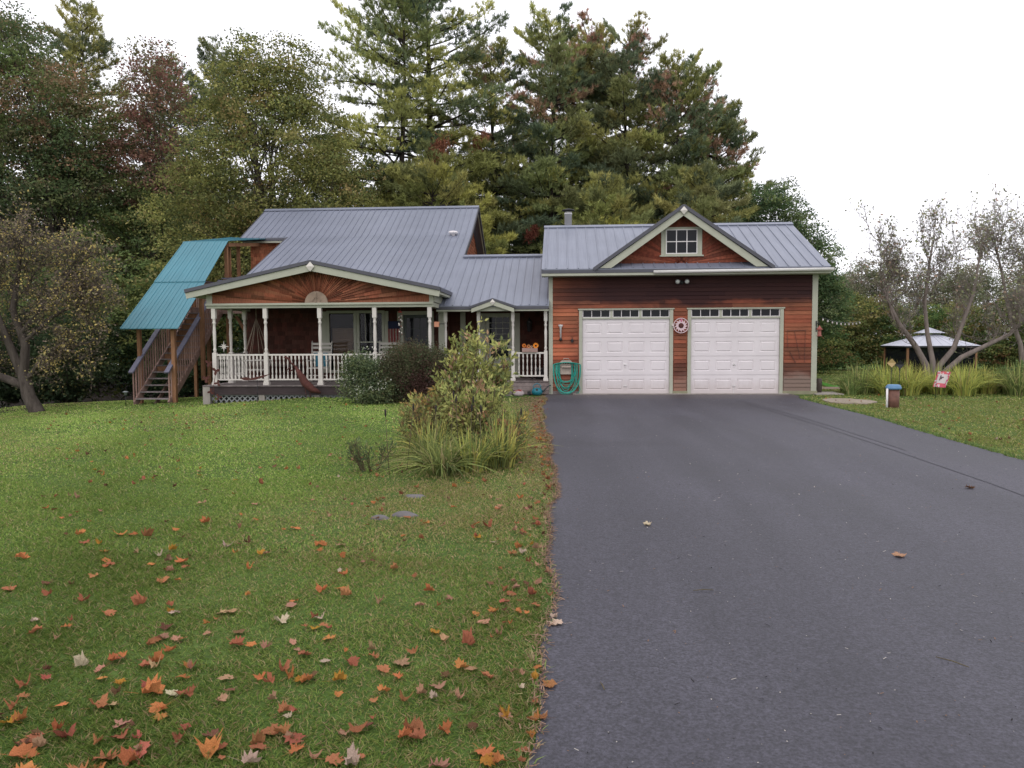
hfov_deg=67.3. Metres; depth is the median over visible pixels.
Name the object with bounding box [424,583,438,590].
maple leaf
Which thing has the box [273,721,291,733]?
maple leaf
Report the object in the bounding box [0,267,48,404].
understory tree
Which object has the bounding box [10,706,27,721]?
maple leaf
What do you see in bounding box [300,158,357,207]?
background pine
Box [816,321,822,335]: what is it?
bird feeder
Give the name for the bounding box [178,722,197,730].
maple leaf
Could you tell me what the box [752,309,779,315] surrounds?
transom window
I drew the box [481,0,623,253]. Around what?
pine tree
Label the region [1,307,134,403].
sapling
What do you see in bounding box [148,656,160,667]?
maple leaf
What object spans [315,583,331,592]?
maple leaf
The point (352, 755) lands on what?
maple leaf
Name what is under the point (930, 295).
pale tree
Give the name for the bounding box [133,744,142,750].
maple leaf
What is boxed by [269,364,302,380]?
side table
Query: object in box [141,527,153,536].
maple leaf
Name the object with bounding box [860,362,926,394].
daylily clump
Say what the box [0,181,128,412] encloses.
apple tree
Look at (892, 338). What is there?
hedgerow tree
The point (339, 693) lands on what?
maple leaf
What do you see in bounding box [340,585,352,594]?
maple leaf
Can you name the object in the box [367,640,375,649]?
maple leaf
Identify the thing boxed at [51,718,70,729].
maple leaf
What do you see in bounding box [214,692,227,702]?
maple leaf
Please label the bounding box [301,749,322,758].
maple leaf
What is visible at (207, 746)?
maple leaf
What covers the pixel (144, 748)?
maple leaf
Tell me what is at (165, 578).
maple leaf
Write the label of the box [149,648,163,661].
maple leaf
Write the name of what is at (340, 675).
maple leaf
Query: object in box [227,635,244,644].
maple leaf
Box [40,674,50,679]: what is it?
maple leaf
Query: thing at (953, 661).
twig
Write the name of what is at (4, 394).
sapling
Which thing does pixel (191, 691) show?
maple leaf
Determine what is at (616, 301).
house
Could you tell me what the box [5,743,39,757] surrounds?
maple leaf
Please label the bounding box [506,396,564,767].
pine needle litter
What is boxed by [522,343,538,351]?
planter box
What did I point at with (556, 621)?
maple leaf
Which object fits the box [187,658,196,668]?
maple leaf
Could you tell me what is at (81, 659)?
maple leaf
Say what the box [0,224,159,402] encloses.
understory tree
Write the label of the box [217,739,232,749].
maple leaf
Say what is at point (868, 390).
daylily clump
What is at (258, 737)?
maple leaf
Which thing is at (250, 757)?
maple leaf
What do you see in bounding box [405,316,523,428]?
driveway shrub
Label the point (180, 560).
maple leaf
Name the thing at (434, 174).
pine tree
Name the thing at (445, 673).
maple leaf
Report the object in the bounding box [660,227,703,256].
dormer window
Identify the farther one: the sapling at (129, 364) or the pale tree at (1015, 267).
the pale tree at (1015, 267)
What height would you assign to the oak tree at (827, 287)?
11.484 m
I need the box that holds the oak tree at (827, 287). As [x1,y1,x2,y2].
[728,175,857,338]
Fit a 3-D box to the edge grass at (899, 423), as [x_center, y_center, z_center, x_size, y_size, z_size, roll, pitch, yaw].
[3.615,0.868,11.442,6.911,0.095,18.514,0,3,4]
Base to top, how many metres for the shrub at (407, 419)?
0.980 m
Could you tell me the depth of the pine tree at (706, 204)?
36.66 m
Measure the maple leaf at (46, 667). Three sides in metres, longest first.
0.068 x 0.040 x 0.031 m
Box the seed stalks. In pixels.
[384,391,521,475]
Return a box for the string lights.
[819,316,859,324]
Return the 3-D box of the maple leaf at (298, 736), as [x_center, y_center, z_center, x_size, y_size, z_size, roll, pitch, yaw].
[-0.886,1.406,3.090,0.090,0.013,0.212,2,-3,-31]
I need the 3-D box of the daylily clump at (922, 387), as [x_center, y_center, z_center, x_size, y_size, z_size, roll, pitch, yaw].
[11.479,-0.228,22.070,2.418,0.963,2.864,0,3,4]
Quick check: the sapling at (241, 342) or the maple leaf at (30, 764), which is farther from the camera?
the sapling at (241, 342)
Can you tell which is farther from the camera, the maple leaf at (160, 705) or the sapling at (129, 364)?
the sapling at (129, 364)
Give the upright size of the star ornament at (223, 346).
0.370 m
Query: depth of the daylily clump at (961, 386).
20.61 m
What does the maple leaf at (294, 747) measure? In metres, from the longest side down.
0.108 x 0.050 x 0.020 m
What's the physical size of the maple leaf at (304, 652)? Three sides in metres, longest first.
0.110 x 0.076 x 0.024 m
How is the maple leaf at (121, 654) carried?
on the lawn at (326, 700)
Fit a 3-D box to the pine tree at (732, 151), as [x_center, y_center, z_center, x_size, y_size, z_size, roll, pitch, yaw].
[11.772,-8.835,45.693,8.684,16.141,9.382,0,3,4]
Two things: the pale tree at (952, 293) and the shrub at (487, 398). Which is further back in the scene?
the pale tree at (952, 293)
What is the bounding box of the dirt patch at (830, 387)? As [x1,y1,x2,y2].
[822,387,839,388]
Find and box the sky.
[0,0,1023,334]
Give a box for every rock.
[370,515,388,519]
[392,511,418,516]
[404,494,425,497]
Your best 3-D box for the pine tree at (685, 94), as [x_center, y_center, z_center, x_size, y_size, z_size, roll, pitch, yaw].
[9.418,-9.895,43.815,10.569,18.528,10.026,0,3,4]
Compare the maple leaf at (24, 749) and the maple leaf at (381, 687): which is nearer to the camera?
the maple leaf at (24, 749)
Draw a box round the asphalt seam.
[739,401,1023,495]
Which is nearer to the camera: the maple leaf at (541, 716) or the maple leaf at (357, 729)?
the maple leaf at (357, 729)
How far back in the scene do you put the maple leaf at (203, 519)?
6.63 m
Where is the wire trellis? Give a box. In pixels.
[787,330,805,362]
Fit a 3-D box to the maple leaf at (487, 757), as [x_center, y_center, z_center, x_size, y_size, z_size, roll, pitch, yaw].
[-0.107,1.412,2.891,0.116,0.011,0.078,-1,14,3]
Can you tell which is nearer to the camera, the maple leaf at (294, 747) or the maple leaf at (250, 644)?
the maple leaf at (294, 747)
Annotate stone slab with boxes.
[822,398,876,404]
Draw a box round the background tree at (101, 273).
[37,202,144,383]
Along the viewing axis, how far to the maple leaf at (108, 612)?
4.49 m
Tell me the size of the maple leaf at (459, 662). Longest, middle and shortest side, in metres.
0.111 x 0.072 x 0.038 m
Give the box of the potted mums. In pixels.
[532,352,547,378]
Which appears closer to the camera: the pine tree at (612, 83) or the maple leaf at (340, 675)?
the maple leaf at (340, 675)
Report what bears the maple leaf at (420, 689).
on the lawn at (326, 700)
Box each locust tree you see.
[834,192,1023,377]
[946,174,1023,364]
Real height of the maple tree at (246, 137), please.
16.610 m
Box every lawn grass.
[799,369,1023,459]
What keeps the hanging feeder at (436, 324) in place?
hanging from the house
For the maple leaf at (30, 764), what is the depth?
2.89 m
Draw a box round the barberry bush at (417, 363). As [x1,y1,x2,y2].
[356,332,456,402]
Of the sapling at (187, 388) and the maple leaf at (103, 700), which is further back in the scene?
the sapling at (187, 388)
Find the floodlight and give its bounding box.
[675,279,689,284]
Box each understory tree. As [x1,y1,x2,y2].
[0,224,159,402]
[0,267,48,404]
[106,254,243,396]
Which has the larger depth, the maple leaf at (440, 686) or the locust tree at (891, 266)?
the locust tree at (891, 266)
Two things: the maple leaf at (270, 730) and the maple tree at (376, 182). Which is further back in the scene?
the maple tree at (376, 182)
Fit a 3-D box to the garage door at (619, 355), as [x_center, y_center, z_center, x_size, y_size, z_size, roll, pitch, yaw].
[3.227,-0.782,21.847,2.440,2.144,0.102,0,3,4]
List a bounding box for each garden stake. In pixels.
[887,359,895,377]
[895,360,903,383]
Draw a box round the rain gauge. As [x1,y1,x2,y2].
[558,325,562,340]
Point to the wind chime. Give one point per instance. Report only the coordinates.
(400, 311)
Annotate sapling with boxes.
[0,304,103,406]
[0,312,51,406]
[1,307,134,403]
[87,309,198,399]
[132,329,225,396]
[212,318,246,382]
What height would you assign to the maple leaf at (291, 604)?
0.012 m
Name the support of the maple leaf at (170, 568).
on the lawn at (326, 700)
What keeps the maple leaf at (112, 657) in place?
on the lawn at (326, 700)
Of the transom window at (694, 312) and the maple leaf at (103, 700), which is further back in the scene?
the transom window at (694, 312)
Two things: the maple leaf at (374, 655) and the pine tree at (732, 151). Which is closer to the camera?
the maple leaf at (374, 655)
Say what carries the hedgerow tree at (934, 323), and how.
on the lawn at (326, 700)
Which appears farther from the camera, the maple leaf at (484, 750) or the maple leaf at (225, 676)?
the maple leaf at (225, 676)
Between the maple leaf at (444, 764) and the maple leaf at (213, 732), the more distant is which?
the maple leaf at (213, 732)
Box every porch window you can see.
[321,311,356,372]
[356,310,388,361]
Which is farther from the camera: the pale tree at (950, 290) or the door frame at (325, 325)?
the pale tree at (950, 290)
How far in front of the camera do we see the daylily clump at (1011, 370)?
21.45 m
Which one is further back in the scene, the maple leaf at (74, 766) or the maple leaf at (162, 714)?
the maple leaf at (162, 714)
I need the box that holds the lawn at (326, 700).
[0,342,1023,767]
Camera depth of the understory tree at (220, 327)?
31.70 m
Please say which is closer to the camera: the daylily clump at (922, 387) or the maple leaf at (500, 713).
the maple leaf at (500, 713)
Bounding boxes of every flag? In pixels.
[388,321,399,341]
[933,370,950,397]
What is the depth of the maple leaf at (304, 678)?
3.59 m
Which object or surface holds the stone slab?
on the lawn at (326, 700)
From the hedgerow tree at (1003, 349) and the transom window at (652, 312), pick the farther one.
the hedgerow tree at (1003, 349)
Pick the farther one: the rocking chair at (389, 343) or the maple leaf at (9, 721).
the rocking chair at (389, 343)
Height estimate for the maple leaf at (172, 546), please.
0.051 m
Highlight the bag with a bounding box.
[513,389,523,395]
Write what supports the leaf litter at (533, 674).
on the lawn at (326, 700)
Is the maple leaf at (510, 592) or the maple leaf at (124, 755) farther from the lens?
the maple leaf at (510, 592)
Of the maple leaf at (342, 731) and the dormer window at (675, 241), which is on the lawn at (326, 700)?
the maple leaf at (342, 731)
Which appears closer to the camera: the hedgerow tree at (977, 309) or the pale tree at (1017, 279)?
the hedgerow tree at (977, 309)
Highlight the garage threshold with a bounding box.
[573,393,787,393]
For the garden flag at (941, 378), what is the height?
0.728 m
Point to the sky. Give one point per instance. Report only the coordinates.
(898, 103)
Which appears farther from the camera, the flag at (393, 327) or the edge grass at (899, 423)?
the flag at (393, 327)
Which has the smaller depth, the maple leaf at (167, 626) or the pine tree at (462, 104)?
the maple leaf at (167, 626)
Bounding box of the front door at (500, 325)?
[485,315,511,376]
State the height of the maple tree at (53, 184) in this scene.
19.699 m
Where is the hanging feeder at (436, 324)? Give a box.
[434,313,443,326]
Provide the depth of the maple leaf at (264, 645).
3.97 m
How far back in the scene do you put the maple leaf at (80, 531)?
6.27 m
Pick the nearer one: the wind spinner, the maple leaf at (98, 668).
the maple leaf at (98, 668)
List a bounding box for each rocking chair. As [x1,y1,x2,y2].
[306,341,333,381]
[379,341,398,364]
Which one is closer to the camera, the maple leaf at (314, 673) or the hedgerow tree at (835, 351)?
the maple leaf at (314, 673)
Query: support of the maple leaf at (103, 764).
on the lawn at (326, 700)
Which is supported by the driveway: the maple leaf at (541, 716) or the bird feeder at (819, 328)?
the maple leaf at (541, 716)
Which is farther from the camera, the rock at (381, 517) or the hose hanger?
the hose hanger
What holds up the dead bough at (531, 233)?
attached to the pine tree at (498, 60)
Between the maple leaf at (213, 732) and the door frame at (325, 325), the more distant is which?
the door frame at (325, 325)
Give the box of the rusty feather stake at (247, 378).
[240,372,272,400]
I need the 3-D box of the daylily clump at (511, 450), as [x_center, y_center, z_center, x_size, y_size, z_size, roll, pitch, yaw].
[-0.151,0.657,9.621,1.351,0.771,1.699,-1,3,-13]
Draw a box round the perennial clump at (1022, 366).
[991,359,1023,377]
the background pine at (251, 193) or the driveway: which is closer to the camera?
the driveway
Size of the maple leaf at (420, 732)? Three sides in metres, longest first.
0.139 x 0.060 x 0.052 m
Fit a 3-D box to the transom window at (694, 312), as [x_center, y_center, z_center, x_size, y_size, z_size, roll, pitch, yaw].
[5.430,-1.998,21.626,0.778,0.215,0.052,0,3,4]
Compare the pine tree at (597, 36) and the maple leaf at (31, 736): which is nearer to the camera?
the maple leaf at (31, 736)
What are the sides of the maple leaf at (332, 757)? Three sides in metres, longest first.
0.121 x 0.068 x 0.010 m
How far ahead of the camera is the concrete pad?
21.40 m
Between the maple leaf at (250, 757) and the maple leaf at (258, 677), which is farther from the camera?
the maple leaf at (258, 677)
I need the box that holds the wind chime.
[398,310,402,336]
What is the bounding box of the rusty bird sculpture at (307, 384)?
[283,357,320,397]
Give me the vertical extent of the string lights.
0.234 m
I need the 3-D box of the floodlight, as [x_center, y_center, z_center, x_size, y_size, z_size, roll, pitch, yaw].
[4.748,-2.856,21.473,0.395,0.144,0.185,0,3,4]
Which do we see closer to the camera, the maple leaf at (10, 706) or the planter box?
the maple leaf at (10, 706)
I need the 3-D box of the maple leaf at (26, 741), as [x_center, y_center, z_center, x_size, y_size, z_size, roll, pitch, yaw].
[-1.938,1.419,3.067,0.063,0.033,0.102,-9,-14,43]
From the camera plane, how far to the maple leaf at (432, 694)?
3.41 m
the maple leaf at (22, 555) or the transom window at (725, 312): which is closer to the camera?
the maple leaf at (22, 555)
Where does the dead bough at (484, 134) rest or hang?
attached to the pine tree at (498, 60)
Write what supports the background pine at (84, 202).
on the lawn at (326, 700)
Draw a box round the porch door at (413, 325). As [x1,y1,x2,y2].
[403,315,428,376]
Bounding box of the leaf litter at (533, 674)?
[47,394,1023,762]
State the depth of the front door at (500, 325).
23.74 m
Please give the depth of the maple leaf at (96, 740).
3.06 m
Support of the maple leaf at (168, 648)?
on the lawn at (326, 700)
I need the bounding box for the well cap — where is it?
[885,384,901,407]
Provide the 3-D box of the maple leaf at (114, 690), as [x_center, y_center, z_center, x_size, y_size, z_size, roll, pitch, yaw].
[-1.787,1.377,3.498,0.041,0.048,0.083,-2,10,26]
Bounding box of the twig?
[937,657,967,666]
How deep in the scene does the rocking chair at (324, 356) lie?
22.75 m
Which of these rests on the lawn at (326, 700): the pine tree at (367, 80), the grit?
the pine tree at (367, 80)
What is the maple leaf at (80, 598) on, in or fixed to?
on the lawn at (326, 700)
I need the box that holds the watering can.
[532,383,550,394]
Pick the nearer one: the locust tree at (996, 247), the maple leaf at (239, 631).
the maple leaf at (239, 631)
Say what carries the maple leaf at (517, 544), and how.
on the lawn at (326, 700)
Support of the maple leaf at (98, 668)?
on the lawn at (326, 700)
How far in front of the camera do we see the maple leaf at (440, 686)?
3.51 m
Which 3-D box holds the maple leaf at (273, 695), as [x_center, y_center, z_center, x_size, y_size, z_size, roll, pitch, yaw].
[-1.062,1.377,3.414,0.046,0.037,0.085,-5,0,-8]
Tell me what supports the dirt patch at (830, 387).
on the lawn at (326, 700)
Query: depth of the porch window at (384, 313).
23.52 m
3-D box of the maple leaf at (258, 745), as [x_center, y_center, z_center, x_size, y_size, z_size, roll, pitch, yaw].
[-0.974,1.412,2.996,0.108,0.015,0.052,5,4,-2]
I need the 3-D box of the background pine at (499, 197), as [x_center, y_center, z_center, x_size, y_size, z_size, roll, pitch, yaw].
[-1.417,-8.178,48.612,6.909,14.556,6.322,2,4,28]
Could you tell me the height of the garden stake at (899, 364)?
0.970 m
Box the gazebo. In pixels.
[881,328,980,374]
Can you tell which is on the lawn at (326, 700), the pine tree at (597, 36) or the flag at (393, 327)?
the pine tree at (597, 36)
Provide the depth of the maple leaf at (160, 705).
3.33 m
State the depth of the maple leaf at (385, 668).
3.70 m
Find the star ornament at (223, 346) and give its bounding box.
[218,341,229,349]
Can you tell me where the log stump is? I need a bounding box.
[816,378,821,391]
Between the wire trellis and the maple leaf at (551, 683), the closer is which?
the maple leaf at (551, 683)
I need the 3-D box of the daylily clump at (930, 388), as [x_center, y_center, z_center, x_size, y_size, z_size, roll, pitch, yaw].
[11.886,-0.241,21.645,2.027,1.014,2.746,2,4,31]
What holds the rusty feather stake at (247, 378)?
on the lawn at (326, 700)
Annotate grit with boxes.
[567,396,1022,767]
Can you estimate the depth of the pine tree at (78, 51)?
45.23 m
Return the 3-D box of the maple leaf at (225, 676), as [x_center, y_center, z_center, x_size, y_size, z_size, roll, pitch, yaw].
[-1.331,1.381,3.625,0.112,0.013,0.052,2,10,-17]
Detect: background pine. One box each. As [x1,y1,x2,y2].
[32,142,141,340]
[217,182,253,347]
[298,146,359,204]
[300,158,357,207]
[364,183,387,198]
[405,120,456,170]
[473,146,514,249]
[499,125,547,231]
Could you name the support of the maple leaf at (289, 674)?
on the lawn at (326, 700)
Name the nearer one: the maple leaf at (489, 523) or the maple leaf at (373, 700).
the maple leaf at (373, 700)
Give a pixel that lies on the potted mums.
(542, 372)
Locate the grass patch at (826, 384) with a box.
[822,382,839,386]
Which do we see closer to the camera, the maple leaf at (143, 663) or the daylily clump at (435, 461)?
the maple leaf at (143, 663)
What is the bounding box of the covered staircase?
[120,237,264,404]
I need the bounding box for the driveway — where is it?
[525,394,1023,767]
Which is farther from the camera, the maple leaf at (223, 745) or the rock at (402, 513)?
the rock at (402, 513)
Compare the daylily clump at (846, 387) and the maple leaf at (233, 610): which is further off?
the daylily clump at (846, 387)
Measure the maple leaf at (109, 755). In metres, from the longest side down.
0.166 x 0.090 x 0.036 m
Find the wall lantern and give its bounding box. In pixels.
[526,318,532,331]
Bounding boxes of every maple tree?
[0,0,140,402]
[0,10,71,403]
[44,35,226,395]
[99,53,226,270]
[125,27,392,344]
[319,145,426,207]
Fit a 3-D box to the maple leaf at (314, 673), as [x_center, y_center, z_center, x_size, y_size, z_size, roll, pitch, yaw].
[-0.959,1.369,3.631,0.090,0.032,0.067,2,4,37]
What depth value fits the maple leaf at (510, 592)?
4.79 m
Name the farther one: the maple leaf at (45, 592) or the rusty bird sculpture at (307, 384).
the rusty bird sculpture at (307, 384)
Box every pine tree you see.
[17,0,150,393]
[163,33,266,381]
[274,0,463,203]
[341,0,532,232]
[379,137,517,245]
[429,31,561,253]
[457,190,508,254]
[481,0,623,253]
[515,7,655,251]
[536,9,694,246]
[540,168,655,253]
[605,47,756,223]
[653,161,758,222]
[669,93,783,219]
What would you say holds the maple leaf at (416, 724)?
on the lawn at (326, 700)
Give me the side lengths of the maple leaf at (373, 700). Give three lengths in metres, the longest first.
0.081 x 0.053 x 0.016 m
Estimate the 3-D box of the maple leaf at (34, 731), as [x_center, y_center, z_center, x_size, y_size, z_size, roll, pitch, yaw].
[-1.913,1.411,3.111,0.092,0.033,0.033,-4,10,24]
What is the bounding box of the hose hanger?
[560,358,571,373]
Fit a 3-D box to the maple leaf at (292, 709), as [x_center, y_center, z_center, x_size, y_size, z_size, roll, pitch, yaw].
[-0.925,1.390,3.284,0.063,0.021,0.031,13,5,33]
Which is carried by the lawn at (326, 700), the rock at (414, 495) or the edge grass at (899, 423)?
the rock at (414, 495)
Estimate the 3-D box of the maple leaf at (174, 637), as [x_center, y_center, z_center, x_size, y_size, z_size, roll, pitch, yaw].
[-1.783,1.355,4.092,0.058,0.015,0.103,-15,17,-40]
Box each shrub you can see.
[332,346,400,403]
[341,435,396,471]
[392,394,459,454]
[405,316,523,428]
[432,371,515,445]
[475,407,535,460]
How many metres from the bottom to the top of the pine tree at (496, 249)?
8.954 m
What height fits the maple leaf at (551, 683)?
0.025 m
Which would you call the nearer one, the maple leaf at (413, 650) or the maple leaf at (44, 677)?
the maple leaf at (44, 677)
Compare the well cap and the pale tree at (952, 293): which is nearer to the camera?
the well cap
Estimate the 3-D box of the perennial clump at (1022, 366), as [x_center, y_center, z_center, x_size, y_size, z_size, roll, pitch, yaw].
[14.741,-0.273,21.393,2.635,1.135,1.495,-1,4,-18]
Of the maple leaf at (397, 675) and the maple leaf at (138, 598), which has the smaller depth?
the maple leaf at (397, 675)
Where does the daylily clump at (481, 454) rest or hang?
on the lawn at (326, 700)
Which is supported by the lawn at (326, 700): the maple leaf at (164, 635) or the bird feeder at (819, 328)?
the maple leaf at (164, 635)
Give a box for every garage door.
[582,319,668,392]
[691,318,779,392]
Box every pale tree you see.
[832,275,861,348]
[835,268,869,339]
[840,256,890,345]
[859,257,918,341]
[897,271,954,335]
[927,261,996,341]
[930,265,987,326]
[965,264,1020,356]
[990,259,1023,348]
[1001,265,1023,328]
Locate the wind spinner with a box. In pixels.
[673,318,688,332]
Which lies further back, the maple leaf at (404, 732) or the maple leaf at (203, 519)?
the maple leaf at (203, 519)
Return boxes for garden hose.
[553,362,580,393]
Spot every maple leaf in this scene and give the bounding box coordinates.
[0,712,21,722]
[1,584,17,589]
[3,695,18,709]
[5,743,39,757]
[9,552,30,558]
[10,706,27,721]
[12,737,30,745]
[13,691,30,697]
[14,673,30,687]
[16,760,38,767]
[17,729,54,742]
[26,624,52,633]
[31,727,40,734]
[32,733,53,747]
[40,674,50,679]
[41,589,55,595]
[43,665,51,669]
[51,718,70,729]
[52,701,67,706]
[53,723,79,737]
[65,755,89,767]
[73,651,88,666]
[75,528,85,534]
[76,748,119,765]
[77,593,90,600]
[81,692,107,709]
[89,762,105,767]
[93,661,113,672]
[93,733,102,744]
[99,608,116,615]
[102,561,118,565]
[106,652,120,664]
[108,728,128,738]
[111,685,120,694]
[113,718,132,727]
[114,678,128,684]
[117,746,141,765]
[118,650,127,659]
[121,719,138,729]
[126,740,150,763]
[130,590,155,605]
[130,673,164,693]
[132,729,141,737]
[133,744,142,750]
[138,659,151,666]
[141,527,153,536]
[143,638,155,647]
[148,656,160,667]
[148,701,170,712]
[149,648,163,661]
[151,712,168,720]
[156,576,168,582]
[156,632,168,638]
[156,702,168,709]
[158,622,172,629]
[163,643,175,651]
[165,689,184,696]
[166,564,173,570]
[166,600,173,605]
[168,543,177,549]
[170,635,180,641]
[172,728,184,742]
[174,556,187,562]
[174,687,187,694]
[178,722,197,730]
[183,683,195,696]
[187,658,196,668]
[194,728,222,759]
[199,516,210,522]
[201,728,225,737]
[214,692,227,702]
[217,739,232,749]
[218,674,239,679]
[224,608,237,612]
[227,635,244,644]
[228,749,261,762]
[233,629,250,632]
[243,727,265,746]
[245,641,255,646]
[248,742,273,748]
[253,671,265,679]
[257,640,271,648]
[261,723,279,734]
[263,671,280,682]
[267,690,276,699]
[270,699,289,715]
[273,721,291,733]
[274,613,292,622]
[279,659,291,671]
[281,742,304,756]
[282,711,295,717]
[283,731,305,744]
[285,602,296,606]
[285,665,293,680]
[285,731,294,736]
[288,638,295,644]
[289,705,297,711]
[294,675,306,681]
[295,673,312,686]
[298,650,310,654]
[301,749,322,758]
[303,670,317,678]
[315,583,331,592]
[316,752,344,765]
[317,540,327,545]
[321,668,346,681]
[322,634,335,639]
[334,688,343,696]
[337,728,349,737]
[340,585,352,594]
[341,655,359,665]
[344,742,359,765]
[348,721,367,732]
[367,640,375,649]
[368,651,379,657]
[369,696,378,703]
[374,594,383,603]
[376,664,393,672]
[377,684,389,691]
[389,671,403,678]
[390,562,397,568]
[392,655,409,665]
[393,689,413,700]
[393,726,411,739]
[396,715,421,730]
[405,643,426,653]
[408,721,432,738]
[416,681,426,693]
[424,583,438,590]
[429,680,446,690]
[429,689,437,697]
[429,757,449,767]
[430,628,439,632]
[437,718,451,733]
[440,632,449,642]
[440,670,449,676]
[454,657,467,671]
[454,687,467,697]
[462,626,482,647]
[463,666,476,669]
[468,752,495,767]
[473,743,494,755]
[477,618,490,623]
[483,518,492,526]
[488,606,498,611]
[498,712,512,719]
[507,590,516,595]
[514,541,524,548]
[515,746,530,751]
[526,730,535,737]
[527,708,545,720]
[539,710,547,718]
[542,679,562,687]
[547,618,562,624]
[891,551,906,556]
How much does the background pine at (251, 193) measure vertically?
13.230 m
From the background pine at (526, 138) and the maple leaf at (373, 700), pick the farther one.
the background pine at (526, 138)
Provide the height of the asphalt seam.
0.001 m
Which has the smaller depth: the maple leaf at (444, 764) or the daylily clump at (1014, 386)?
the maple leaf at (444, 764)
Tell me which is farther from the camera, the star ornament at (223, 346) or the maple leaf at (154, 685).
the star ornament at (223, 346)
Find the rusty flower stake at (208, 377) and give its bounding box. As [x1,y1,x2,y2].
[202,360,221,403]
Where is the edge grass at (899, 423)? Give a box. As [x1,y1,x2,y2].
[512,396,1023,767]
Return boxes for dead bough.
[423,132,456,165]
[468,127,492,152]
[524,224,539,243]
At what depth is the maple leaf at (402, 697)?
3.38 m
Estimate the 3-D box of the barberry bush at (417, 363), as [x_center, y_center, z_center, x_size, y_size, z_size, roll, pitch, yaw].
[-2.607,-0.425,19.535,2.837,1.838,1.746,0,3,4]
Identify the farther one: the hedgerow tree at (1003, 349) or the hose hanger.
the hedgerow tree at (1003, 349)
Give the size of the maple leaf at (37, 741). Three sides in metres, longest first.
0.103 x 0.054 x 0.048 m
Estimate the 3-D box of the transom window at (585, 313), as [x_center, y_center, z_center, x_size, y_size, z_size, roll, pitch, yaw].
[2.391,-1.993,21.825,0.778,0.215,0.052,0,3,4]
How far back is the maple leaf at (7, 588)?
4.93 m
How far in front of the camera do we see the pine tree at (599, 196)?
36.06 m
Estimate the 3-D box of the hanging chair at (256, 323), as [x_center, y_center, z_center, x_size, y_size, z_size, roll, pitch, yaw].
[-7.536,-1.316,22.701,0.876,1.966,0.796,0,3,4]
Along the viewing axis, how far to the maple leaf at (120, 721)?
3.21 m
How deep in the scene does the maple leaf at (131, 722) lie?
3.19 m
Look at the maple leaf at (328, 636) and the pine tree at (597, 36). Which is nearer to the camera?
the maple leaf at (328, 636)
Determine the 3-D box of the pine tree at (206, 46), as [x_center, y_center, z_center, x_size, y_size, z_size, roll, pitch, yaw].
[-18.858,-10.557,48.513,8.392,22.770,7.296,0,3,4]
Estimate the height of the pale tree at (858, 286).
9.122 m
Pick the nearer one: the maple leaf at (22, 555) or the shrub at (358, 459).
the maple leaf at (22, 555)
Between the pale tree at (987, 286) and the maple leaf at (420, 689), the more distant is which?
the pale tree at (987, 286)
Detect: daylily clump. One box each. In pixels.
[359,425,510,486]
[386,410,482,459]
[418,423,507,472]
[449,405,558,468]
[497,399,552,450]
[822,362,883,393]
[830,370,867,394]
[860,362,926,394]
[875,361,935,395]
[889,363,933,392]
[917,358,963,394]
[924,363,1002,395]
[932,357,1002,393]
[966,364,1004,393]
[979,356,1023,395]
[989,361,1023,379]
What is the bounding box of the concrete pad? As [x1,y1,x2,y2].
[813,392,843,394]
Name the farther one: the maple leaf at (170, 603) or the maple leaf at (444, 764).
the maple leaf at (170, 603)
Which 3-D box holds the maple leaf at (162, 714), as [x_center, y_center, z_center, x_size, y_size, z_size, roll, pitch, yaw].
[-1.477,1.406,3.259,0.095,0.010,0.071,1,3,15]
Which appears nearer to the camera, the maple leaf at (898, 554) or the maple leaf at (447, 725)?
the maple leaf at (447, 725)
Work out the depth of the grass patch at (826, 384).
26.75 m
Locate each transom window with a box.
[582,310,609,317]
[613,310,638,316]
[642,309,669,316]
[691,309,718,316]
[722,309,748,316]
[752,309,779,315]
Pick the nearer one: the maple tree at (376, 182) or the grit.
the grit
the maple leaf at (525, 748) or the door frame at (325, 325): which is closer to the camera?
the maple leaf at (525, 748)
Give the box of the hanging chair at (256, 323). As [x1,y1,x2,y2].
[243,318,271,371]
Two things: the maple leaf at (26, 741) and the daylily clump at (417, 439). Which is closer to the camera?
the maple leaf at (26, 741)
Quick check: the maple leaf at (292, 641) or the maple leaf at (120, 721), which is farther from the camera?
the maple leaf at (292, 641)
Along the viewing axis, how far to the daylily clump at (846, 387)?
21.37 m
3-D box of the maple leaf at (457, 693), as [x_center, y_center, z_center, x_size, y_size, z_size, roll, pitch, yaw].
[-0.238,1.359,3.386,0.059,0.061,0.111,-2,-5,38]
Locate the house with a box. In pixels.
[184,204,834,403]
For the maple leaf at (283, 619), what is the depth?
4.35 m
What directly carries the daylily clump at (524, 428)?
on the lawn at (326, 700)
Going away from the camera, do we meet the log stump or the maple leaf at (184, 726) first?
the maple leaf at (184, 726)
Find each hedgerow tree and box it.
[817,292,899,369]
[817,304,860,372]
[817,318,856,368]
[867,302,931,369]
[909,302,969,341]
[935,300,998,363]
[964,294,1023,369]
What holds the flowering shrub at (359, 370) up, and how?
on the lawn at (326, 700)
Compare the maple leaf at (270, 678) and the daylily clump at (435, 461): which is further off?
the daylily clump at (435, 461)
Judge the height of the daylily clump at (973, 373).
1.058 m
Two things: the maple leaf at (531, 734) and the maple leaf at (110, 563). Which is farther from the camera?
the maple leaf at (110, 563)
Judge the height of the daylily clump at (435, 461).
0.574 m

